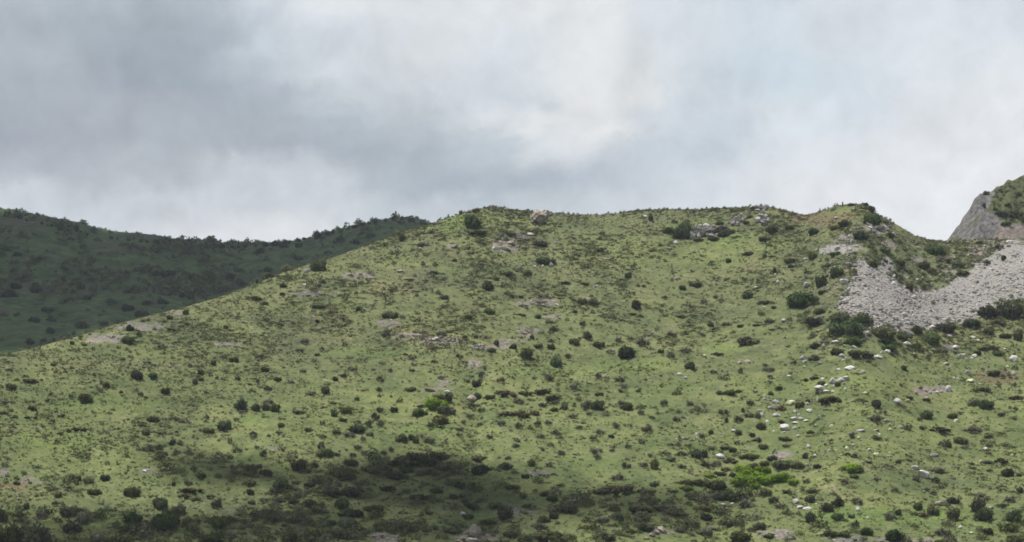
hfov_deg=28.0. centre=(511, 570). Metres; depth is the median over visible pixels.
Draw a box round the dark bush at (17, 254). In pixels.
[13,252,22,255]
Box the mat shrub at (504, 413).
[496,411,516,415]
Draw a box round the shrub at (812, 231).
[808,227,819,235]
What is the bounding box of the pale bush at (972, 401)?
[966,397,979,405]
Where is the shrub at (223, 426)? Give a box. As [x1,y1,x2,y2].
[216,419,231,430]
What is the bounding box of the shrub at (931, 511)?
[926,506,939,515]
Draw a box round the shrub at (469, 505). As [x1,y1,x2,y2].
[463,503,476,508]
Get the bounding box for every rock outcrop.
[432,335,455,340]
[456,524,481,541]
[485,204,508,210]
[530,209,550,223]
[644,526,666,538]
[689,223,728,238]
[728,213,746,225]
[750,204,768,212]
[755,213,769,225]
[868,225,895,235]
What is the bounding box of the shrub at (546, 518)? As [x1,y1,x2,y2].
[537,515,550,521]
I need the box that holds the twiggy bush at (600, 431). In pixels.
[595,428,604,433]
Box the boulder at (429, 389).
[425,388,434,391]
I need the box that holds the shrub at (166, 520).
[150,509,181,530]
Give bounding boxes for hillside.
[0,203,1023,541]
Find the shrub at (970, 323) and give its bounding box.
[962,317,981,327]
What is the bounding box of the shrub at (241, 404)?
[233,397,247,410]
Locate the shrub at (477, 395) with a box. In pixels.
[474,391,481,399]
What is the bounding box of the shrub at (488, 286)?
[482,281,493,290]
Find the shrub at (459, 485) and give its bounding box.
[454,482,465,489]
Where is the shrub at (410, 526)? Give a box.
[400,520,416,530]
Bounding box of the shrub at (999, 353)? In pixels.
[992,351,1004,355]
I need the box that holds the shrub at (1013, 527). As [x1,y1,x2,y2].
[1005,522,1020,531]
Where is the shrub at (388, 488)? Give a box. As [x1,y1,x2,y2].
[380,485,395,491]
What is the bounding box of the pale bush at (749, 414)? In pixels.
[744,412,753,416]
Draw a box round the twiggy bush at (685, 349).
[679,347,690,352]
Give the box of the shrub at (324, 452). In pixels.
[315,448,334,457]
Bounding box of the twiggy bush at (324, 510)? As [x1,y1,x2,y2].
[317,507,330,512]
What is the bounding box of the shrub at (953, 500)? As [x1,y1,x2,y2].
[946,496,960,503]
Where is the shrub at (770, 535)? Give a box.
[762,533,774,538]
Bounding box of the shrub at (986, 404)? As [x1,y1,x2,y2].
[978,399,994,409]
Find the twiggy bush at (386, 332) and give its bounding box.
[381,328,389,336]
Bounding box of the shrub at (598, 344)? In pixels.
[592,341,604,348]
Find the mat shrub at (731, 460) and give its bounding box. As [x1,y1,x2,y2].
[723,457,738,463]
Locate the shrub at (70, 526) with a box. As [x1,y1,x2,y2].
[61,520,82,533]
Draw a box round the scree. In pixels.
[823,221,1023,339]
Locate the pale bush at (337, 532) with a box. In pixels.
[333,527,348,537]
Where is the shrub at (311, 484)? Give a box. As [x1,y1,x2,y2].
[304,481,314,487]
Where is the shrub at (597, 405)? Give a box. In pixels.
[590,399,604,409]
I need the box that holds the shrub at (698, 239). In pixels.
[693,237,703,241]
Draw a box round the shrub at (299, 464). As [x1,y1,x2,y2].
[290,458,307,471]
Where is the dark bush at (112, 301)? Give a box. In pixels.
[105,298,116,303]
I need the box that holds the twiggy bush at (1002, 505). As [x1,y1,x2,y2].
[994,503,1007,507]
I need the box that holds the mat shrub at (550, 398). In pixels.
[545,395,558,400]
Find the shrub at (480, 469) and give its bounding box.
[471,464,494,474]
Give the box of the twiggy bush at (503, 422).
[496,420,505,425]
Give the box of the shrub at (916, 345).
[912,342,921,348]
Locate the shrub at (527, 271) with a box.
[523,269,532,275]
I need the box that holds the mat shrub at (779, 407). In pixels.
[775,405,786,410]
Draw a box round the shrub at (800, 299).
[786,291,819,307]
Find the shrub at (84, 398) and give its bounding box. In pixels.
[78,393,93,402]
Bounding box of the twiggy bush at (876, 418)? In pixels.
[868,414,883,421]
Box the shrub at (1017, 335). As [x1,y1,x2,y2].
[1012,328,1023,340]
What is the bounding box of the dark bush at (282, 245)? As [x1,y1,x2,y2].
[279,243,288,247]
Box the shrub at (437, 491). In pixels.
[432,489,443,493]
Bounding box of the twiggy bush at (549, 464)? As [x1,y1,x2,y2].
[545,462,554,466]
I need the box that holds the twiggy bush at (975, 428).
[961,425,982,431]
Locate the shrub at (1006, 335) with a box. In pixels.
[999,333,1011,337]
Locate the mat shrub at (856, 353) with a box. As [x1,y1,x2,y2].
[847,350,873,357]
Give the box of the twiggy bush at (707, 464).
[700,460,715,468]
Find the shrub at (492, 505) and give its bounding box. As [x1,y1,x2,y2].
[488,502,504,508]
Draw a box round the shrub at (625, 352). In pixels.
[617,345,635,358]
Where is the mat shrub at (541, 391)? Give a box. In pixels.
[534,388,550,393]
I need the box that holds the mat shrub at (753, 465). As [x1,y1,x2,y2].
[746,463,762,468]
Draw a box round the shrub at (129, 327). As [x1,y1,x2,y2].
[126,324,134,330]
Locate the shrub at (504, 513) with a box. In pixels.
[496,505,513,519]
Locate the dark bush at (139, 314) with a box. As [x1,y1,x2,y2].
[134,311,149,316]
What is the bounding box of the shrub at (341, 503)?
[333,497,349,508]
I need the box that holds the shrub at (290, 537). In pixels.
[282,533,297,541]
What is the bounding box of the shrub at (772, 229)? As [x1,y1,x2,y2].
[766,224,777,232]
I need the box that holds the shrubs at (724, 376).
[0,178,1023,541]
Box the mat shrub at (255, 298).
[246,296,262,299]
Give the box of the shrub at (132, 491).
[122,484,142,496]
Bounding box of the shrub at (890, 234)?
[887,232,894,237]
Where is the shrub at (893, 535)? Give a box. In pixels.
[883,529,904,541]
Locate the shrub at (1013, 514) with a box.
[1005,509,1021,521]
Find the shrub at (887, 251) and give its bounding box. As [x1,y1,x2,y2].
[878,246,890,254]
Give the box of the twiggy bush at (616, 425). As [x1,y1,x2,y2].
[610,422,619,428]
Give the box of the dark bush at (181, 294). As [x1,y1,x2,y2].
[178,291,194,298]
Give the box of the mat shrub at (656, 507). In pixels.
[653,504,676,510]
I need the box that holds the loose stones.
[95,235,1009,541]
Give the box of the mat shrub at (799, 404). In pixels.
[795,401,804,408]
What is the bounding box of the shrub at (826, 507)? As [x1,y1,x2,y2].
[821,502,833,512]
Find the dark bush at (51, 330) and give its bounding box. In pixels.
[46,326,54,333]
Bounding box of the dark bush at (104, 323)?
[100,321,108,325]
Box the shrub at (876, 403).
[871,399,881,408]
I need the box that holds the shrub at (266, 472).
[259,469,272,475]
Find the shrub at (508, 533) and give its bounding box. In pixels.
[503,529,522,537]
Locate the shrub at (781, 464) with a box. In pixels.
[771,459,790,468]
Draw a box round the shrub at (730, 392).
[723,389,742,394]
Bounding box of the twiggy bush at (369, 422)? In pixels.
[365,419,373,425]
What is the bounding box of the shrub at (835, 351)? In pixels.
[830,347,844,355]
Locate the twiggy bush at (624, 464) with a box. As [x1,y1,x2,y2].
[620,462,630,467]
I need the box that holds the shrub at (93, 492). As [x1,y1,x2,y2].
[87,488,101,494]
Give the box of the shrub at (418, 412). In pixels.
[412,408,428,416]
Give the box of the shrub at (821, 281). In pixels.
[814,273,826,287]
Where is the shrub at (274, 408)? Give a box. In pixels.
[269,403,279,411]
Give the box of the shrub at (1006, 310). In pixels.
[997,300,1023,318]
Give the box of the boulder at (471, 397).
[467,395,476,401]
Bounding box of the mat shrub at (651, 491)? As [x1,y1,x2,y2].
[636,488,655,493]
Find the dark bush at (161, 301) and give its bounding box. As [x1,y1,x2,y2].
[157,298,169,303]
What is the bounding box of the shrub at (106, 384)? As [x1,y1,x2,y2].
[102,381,110,387]
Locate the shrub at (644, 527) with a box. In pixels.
[637,523,653,531]
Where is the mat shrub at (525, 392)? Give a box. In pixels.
[518,390,535,394]
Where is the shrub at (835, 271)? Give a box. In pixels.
[829,266,843,277]
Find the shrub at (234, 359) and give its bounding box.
[228,357,238,361]
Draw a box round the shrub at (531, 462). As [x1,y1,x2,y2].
[527,458,535,465]
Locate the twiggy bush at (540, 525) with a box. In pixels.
[530,523,547,529]
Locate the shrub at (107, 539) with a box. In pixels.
[102,533,133,541]
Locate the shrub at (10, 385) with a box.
[5,383,16,389]
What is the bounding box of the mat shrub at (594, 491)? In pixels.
[592,489,601,493]
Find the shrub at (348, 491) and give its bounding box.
[340,486,364,497]
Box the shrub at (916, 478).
[912,475,919,481]
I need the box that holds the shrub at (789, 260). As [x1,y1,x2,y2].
[783,258,795,263]
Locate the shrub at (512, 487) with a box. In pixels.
[506,485,520,489]
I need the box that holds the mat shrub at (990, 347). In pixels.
[977,344,1000,350]
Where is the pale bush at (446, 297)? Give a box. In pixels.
[438,295,448,299]
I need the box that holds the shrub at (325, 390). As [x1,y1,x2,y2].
[320,386,329,393]
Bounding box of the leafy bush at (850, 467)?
[840,463,862,472]
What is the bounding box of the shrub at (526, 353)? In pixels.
[520,347,533,359]
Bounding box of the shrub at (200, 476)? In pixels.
[196,473,206,479]
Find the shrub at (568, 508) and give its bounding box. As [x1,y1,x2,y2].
[557,503,577,512]
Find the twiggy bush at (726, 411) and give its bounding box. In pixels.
[717,409,728,414]
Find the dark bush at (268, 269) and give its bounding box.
[264,266,272,271]
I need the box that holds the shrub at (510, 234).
[506,232,515,236]
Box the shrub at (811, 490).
[806,488,816,493]
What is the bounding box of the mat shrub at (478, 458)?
[471,455,487,461]
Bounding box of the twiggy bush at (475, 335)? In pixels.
[472,334,490,337]
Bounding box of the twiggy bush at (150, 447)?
[141,444,154,451]
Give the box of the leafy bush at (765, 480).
[754,473,775,484]
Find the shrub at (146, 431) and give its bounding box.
[141,428,149,435]
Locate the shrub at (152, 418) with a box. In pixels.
[146,415,159,421]
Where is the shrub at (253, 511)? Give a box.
[249,508,262,515]
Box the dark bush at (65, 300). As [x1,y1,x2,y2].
[63,297,73,302]
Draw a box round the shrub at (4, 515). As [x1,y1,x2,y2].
[0,509,8,521]
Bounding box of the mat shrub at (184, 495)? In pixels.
[178,493,191,497]
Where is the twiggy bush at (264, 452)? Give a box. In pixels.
[259,449,266,456]
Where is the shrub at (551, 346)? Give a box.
[547,344,554,348]
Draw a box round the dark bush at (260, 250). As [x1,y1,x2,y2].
[255,247,265,252]
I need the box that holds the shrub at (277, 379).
[274,377,281,381]
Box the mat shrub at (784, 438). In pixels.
[777,436,792,440]
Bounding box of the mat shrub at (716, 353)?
[711,352,723,354]
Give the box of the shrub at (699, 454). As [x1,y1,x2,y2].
[690,449,707,458]
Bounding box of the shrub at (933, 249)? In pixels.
[924,244,946,255]
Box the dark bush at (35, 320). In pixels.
[28,317,40,322]
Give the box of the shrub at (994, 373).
[986,370,999,376]
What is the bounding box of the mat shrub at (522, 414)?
[511,410,530,417]
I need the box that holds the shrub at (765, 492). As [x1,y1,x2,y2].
[759,487,771,496]
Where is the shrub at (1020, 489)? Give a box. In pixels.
[1016,487,1023,492]
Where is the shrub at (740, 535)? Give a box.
[729,530,752,541]
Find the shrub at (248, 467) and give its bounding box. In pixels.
[244,464,255,470]
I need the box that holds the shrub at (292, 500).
[288,498,298,503]
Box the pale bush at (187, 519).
[181,516,199,524]
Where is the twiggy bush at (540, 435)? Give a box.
[535,433,546,437]
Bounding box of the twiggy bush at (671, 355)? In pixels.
[666,351,675,357]
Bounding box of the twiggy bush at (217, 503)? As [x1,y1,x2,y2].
[210,498,223,507]
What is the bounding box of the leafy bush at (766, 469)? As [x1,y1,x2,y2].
[753,465,770,472]
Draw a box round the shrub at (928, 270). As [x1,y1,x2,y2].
[926,267,935,273]
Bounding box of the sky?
[0,0,1023,242]
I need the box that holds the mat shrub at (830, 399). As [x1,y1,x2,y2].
[818,396,841,403]
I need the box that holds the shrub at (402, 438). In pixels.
[394,434,407,442]
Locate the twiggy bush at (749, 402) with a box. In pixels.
[746,399,753,404]
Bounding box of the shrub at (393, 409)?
[390,407,397,412]
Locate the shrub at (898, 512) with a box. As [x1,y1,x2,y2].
[895,508,901,515]
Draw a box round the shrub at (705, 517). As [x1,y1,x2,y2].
[700,513,712,520]
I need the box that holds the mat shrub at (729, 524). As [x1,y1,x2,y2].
[723,522,736,526]
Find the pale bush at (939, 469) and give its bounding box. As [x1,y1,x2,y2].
[928,467,945,472]
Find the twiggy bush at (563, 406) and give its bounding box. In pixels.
[559,403,567,409]
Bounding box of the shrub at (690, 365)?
[684,361,695,369]
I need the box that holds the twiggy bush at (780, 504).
[773,502,785,507]
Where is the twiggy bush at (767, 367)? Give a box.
[762,366,774,370]
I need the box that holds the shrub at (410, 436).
[408,433,414,439]
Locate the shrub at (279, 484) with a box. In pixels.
[272,478,289,490]
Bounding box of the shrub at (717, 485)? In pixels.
[704,478,726,490]
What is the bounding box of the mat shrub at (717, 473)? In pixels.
[714,471,726,475]
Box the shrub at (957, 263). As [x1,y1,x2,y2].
[950,260,966,267]
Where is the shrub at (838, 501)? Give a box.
[831,496,844,506]
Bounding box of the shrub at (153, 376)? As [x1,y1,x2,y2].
[148,372,157,378]
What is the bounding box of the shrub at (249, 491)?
[246,489,254,494]
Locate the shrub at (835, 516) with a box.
[830,512,843,520]
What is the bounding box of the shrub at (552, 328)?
[549,326,557,330]
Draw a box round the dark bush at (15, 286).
[9,282,21,288]
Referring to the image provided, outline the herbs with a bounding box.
[0,204,1023,541]
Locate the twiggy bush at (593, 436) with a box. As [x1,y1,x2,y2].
[589,434,597,439]
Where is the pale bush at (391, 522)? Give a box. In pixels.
[388,519,404,527]
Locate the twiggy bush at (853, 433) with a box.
[848,431,856,437]
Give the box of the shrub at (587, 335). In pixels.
[583,330,592,339]
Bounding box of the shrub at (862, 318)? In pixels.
[854,312,873,324]
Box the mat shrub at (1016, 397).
[1008,395,1023,399]
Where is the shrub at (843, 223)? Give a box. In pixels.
[837,219,851,227]
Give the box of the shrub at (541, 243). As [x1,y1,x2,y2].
[533,240,548,246]
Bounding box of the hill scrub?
[0,207,438,349]
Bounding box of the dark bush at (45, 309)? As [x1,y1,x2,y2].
[40,306,53,311]
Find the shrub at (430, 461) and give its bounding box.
[416,456,444,466]
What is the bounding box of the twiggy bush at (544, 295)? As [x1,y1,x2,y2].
[537,294,549,297]
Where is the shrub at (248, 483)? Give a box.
[246,480,256,485]
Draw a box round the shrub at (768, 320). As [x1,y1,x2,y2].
[764,318,775,322]
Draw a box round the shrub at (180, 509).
[170,504,187,514]
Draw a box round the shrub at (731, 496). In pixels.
[723,489,741,501]
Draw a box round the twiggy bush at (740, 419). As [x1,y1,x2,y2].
[733,416,743,422]
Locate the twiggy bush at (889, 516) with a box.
[884,511,895,520]
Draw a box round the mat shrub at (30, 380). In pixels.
[22,379,38,382]
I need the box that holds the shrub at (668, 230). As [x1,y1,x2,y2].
[661,226,674,233]
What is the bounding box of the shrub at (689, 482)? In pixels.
[677,479,692,484]
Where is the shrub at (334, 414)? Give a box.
[331,411,337,416]
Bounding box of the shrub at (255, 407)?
[250,403,261,410]
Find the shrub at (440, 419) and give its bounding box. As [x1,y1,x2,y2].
[432,414,448,424]
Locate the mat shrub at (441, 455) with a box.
[430,451,449,459]
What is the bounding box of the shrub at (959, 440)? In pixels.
[953,437,968,444]
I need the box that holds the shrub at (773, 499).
[768,495,779,502]
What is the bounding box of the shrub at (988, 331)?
[983,327,994,334]
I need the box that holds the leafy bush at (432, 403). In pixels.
[424,396,449,409]
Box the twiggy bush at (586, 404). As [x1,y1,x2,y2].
[580,400,591,407]
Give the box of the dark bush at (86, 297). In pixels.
[82,294,91,299]
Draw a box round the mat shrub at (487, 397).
[482,395,495,399]
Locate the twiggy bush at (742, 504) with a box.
[736,498,754,508]
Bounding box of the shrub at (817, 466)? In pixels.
[813,463,821,468]
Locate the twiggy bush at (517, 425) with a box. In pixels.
[514,421,523,428]
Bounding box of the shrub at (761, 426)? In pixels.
[756,421,766,429]
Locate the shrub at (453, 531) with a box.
[443,529,459,533]
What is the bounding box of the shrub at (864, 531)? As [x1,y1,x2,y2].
[860,527,874,535]
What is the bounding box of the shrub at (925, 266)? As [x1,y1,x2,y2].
[916,261,930,269]
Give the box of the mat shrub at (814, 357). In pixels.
[808,354,819,360]
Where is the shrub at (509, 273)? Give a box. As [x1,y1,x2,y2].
[497,271,514,276]
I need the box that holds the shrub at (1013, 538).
[1005,534,1023,541]
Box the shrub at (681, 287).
[678,285,685,289]
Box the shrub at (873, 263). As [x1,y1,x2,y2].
[867,260,878,267]
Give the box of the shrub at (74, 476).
[71,474,81,480]
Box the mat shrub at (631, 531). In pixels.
[626,529,635,533]
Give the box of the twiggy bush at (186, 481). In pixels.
[183,479,192,484]
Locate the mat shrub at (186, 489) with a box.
[180,487,204,491]
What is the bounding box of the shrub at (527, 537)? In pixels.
[516,533,532,541]
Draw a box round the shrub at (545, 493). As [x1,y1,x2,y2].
[540,490,548,496]
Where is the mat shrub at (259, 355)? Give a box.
[254,353,266,357]
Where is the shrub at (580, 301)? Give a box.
[576,298,587,304]
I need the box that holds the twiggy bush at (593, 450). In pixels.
[588,447,602,452]
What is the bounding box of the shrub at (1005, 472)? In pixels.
[1001,468,1014,476]
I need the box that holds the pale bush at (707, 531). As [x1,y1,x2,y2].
[695,527,712,535]
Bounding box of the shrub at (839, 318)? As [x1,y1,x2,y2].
[830,312,851,325]
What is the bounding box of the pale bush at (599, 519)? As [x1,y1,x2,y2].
[594,516,608,522]
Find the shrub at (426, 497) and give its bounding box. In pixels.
[410,494,429,500]
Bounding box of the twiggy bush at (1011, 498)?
[1004,494,1015,501]
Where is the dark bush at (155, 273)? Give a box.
[151,270,166,277]
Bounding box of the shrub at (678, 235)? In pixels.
[672,231,688,239]
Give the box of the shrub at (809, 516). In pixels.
[804,510,816,522]
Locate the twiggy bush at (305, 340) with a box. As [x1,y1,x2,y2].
[299,338,310,343]
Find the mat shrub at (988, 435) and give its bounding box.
[983,434,993,437]
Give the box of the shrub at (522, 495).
[519,492,526,498]
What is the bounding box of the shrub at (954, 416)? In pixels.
[947,413,957,418]
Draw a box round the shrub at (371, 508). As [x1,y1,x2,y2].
[362,504,384,511]
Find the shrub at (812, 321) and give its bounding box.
[805,317,823,326]
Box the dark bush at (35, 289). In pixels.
[29,286,41,292]
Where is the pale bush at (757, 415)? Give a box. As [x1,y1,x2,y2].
[754,412,760,418]
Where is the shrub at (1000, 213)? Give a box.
[993,210,1006,216]
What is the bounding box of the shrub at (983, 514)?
[973,507,993,520]
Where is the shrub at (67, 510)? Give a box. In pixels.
[58,504,78,516]
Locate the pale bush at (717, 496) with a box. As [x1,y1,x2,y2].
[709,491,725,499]
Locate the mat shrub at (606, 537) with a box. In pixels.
[589,533,616,540]
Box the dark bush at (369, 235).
[366,233,375,237]
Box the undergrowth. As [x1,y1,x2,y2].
[0,298,1023,541]
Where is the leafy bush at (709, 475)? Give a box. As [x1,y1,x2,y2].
[704,473,716,478]
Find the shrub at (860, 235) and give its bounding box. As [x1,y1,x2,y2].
[852,229,868,239]
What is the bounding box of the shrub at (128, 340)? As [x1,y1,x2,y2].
[120,336,134,343]
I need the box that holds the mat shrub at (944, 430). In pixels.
[930,427,950,431]
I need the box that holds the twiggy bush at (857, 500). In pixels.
[851,497,862,503]
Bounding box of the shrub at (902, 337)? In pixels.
[895,333,909,340]
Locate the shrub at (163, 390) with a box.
[160,387,170,393]
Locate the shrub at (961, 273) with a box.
[955,270,969,275]
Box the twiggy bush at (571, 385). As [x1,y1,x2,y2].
[568,381,578,389]
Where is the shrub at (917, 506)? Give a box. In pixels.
[913,502,922,510]
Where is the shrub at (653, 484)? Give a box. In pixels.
[648,482,658,486]
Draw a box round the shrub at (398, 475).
[386,471,404,479]
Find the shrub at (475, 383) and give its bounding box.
[471,380,481,386]
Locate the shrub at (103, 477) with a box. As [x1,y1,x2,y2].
[100,473,110,480]
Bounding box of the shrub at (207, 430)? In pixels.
[202,427,214,433]
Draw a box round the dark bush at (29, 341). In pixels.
[25,338,35,344]
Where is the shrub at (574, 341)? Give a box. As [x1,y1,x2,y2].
[568,338,579,344]
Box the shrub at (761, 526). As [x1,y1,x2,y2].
[752,522,765,529]
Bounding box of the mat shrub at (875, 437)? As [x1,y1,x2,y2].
[871,435,880,439]
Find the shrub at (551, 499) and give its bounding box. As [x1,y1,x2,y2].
[545,496,557,501]
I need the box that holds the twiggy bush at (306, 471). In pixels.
[299,469,311,472]
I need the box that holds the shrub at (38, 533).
[21,521,53,541]
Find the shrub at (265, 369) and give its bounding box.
[260,367,269,371]
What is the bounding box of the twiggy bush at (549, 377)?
[544,374,555,380]
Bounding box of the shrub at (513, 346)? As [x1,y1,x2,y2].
[509,343,516,348]
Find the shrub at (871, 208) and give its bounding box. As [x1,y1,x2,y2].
[865,205,875,211]
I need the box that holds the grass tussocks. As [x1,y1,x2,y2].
[0,203,1023,541]
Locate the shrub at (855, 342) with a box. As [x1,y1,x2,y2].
[843,336,863,345]
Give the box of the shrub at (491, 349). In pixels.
[486,347,495,351]
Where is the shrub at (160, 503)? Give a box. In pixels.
[152,496,167,509]
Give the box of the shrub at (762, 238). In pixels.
[758,236,770,240]
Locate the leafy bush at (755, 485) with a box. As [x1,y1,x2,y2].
[749,482,760,488]
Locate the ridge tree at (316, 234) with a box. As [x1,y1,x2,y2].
[313,230,321,238]
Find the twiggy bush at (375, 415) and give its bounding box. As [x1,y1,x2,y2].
[371,411,379,420]
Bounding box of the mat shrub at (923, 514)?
[914,512,929,516]
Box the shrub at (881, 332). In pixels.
[871,325,895,340]
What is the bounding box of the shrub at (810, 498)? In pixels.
[804,495,815,502]
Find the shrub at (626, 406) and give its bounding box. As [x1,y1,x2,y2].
[619,402,633,410]
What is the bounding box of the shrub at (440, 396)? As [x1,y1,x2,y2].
[432,393,444,399]
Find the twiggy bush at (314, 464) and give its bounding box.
[307,461,317,467]
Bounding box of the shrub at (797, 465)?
[789,460,805,468]
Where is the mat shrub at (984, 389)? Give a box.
[971,387,989,391]
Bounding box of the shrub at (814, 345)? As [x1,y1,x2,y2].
[809,342,821,348]
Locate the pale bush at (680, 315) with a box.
[675,313,686,317]
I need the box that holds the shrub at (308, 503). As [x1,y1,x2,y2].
[301,499,316,507]
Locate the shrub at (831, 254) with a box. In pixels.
[829,251,840,256]
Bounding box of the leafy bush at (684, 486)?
[678,485,693,490]
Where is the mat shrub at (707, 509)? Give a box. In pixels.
[700,506,711,511]
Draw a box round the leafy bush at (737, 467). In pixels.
[733,464,750,471]
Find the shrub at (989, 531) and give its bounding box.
[983,527,992,534]
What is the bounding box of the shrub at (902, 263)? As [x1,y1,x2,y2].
[892,259,905,266]
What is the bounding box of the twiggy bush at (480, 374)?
[477,371,485,378]
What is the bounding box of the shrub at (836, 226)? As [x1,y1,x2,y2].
[829,224,839,229]
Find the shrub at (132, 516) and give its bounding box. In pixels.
[123,512,143,523]
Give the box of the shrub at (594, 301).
[588,298,598,305]
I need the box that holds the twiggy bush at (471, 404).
[467,400,475,408]
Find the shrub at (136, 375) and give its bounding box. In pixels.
[130,368,142,379]
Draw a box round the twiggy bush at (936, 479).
[931,477,940,482]
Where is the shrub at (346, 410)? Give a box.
[340,406,353,413]
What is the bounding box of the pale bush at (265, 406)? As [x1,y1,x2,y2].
[261,403,269,409]
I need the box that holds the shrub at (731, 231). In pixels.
[727,229,734,233]
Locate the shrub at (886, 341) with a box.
[877,338,893,344]
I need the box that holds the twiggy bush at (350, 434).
[343,432,355,437]
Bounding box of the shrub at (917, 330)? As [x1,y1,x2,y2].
[909,325,922,334]
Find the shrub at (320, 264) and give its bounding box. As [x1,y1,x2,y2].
[309,258,327,270]
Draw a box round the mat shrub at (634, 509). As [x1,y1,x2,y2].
[627,506,652,512]
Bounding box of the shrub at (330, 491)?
[320,486,341,496]
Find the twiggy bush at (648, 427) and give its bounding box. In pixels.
[639,423,652,432]
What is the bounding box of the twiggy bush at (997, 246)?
[993,243,1004,248]
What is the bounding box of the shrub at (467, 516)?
[463,514,473,518]
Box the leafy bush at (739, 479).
[729,473,755,486]
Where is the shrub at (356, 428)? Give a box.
[348,424,366,432]
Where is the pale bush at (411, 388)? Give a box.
[405,386,416,390]
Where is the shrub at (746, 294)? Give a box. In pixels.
[741,290,752,298]
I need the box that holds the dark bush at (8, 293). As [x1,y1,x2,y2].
[0,289,18,297]
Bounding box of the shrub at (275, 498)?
[272,496,283,502]
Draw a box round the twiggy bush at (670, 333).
[666,330,677,336]
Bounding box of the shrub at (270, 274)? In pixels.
[265,272,274,278]
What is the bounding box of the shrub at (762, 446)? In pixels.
[757,444,768,448]
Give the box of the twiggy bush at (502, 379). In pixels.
[496,377,506,381]
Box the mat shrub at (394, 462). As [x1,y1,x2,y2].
[387,459,401,465]
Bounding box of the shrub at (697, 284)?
[689,282,701,286]
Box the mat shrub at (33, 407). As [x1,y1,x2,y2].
[28,405,37,410]
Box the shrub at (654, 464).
[650,457,658,469]
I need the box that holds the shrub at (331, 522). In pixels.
[327,520,335,524]
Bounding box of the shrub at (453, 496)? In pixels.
[449,494,458,499]
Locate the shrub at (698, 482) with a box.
[692,479,703,485]
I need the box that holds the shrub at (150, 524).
[133,520,154,533]
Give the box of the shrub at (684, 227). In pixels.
[673,220,690,238]
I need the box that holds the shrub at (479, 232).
[468,230,490,235]
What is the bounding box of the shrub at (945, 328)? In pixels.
[934,322,956,332]
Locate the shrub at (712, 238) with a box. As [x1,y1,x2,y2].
[708,236,718,240]
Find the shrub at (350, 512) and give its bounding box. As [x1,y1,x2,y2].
[337,508,356,517]
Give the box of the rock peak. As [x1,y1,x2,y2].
[947,175,1023,240]
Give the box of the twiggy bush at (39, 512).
[35,508,46,517]
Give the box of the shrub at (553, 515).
[549,512,558,518]
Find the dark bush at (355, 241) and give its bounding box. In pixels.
[349,239,359,243]
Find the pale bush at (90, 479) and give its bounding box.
[83,475,94,482]
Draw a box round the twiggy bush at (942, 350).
[936,346,947,353]
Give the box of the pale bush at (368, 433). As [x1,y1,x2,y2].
[365,431,373,435]
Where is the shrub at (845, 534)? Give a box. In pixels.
[836,531,850,537]
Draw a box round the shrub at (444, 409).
[436,404,455,414]
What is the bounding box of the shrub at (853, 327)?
[827,318,864,336]
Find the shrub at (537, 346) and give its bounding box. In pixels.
[533,344,542,348]
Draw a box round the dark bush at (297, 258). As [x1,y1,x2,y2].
[293,256,302,259]
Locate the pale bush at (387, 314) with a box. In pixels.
[380,310,397,318]
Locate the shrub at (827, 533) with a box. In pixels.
[823,530,837,536]
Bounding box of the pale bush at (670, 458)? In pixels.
[664,456,675,460]
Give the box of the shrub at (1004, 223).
[1000,221,1010,225]
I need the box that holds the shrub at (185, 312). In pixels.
[182,309,188,314]
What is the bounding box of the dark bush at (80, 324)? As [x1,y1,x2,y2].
[75,321,89,328]
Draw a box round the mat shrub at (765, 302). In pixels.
[757,300,775,304]
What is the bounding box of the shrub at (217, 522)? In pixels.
[209,514,228,530]
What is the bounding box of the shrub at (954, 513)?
[945,506,960,520]
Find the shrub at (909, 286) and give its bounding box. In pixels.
[905,283,914,291]
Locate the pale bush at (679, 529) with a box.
[674,526,684,531]
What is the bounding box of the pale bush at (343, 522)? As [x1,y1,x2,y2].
[338,517,356,527]
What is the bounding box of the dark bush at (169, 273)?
[167,269,175,275]
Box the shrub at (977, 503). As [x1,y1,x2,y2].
[970,496,985,511]
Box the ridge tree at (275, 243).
[270,240,277,245]
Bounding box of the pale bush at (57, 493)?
[53,490,61,497]
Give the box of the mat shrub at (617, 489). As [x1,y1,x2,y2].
[600,484,636,494]
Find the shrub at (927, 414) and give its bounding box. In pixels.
[919,410,933,419]
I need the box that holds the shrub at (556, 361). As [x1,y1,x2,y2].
[550,354,562,367]
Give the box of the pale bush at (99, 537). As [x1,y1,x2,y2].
[89,532,105,541]
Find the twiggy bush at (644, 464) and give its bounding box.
[637,461,647,467]
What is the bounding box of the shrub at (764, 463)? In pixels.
[758,461,768,466]
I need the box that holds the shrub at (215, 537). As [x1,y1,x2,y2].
[201,532,228,541]
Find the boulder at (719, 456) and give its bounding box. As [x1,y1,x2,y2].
[715,453,725,458]
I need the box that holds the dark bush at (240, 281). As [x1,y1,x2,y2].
[235,278,244,285]
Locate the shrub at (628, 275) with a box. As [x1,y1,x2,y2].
[625,273,631,277]
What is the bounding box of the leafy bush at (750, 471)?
[737,468,767,476]
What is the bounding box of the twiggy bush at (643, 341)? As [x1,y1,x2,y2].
[634,337,650,345]
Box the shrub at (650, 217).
[648,213,653,220]
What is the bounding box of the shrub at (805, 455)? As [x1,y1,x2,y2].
[802,452,807,458]
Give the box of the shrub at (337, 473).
[332,469,352,476]
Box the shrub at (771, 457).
[766,455,776,459]
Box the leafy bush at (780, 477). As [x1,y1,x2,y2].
[773,472,792,481]
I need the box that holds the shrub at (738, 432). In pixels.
[734,430,741,434]
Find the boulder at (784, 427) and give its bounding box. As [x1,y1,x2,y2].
[780,424,789,429]
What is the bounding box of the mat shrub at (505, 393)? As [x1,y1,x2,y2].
[494,389,516,396]
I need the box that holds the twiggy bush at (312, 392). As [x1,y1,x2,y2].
[305,390,317,395]
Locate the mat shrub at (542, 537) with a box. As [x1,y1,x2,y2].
[534,531,567,541]
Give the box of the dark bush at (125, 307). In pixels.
[121,303,133,311]
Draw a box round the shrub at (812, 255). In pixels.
[807,251,817,258]

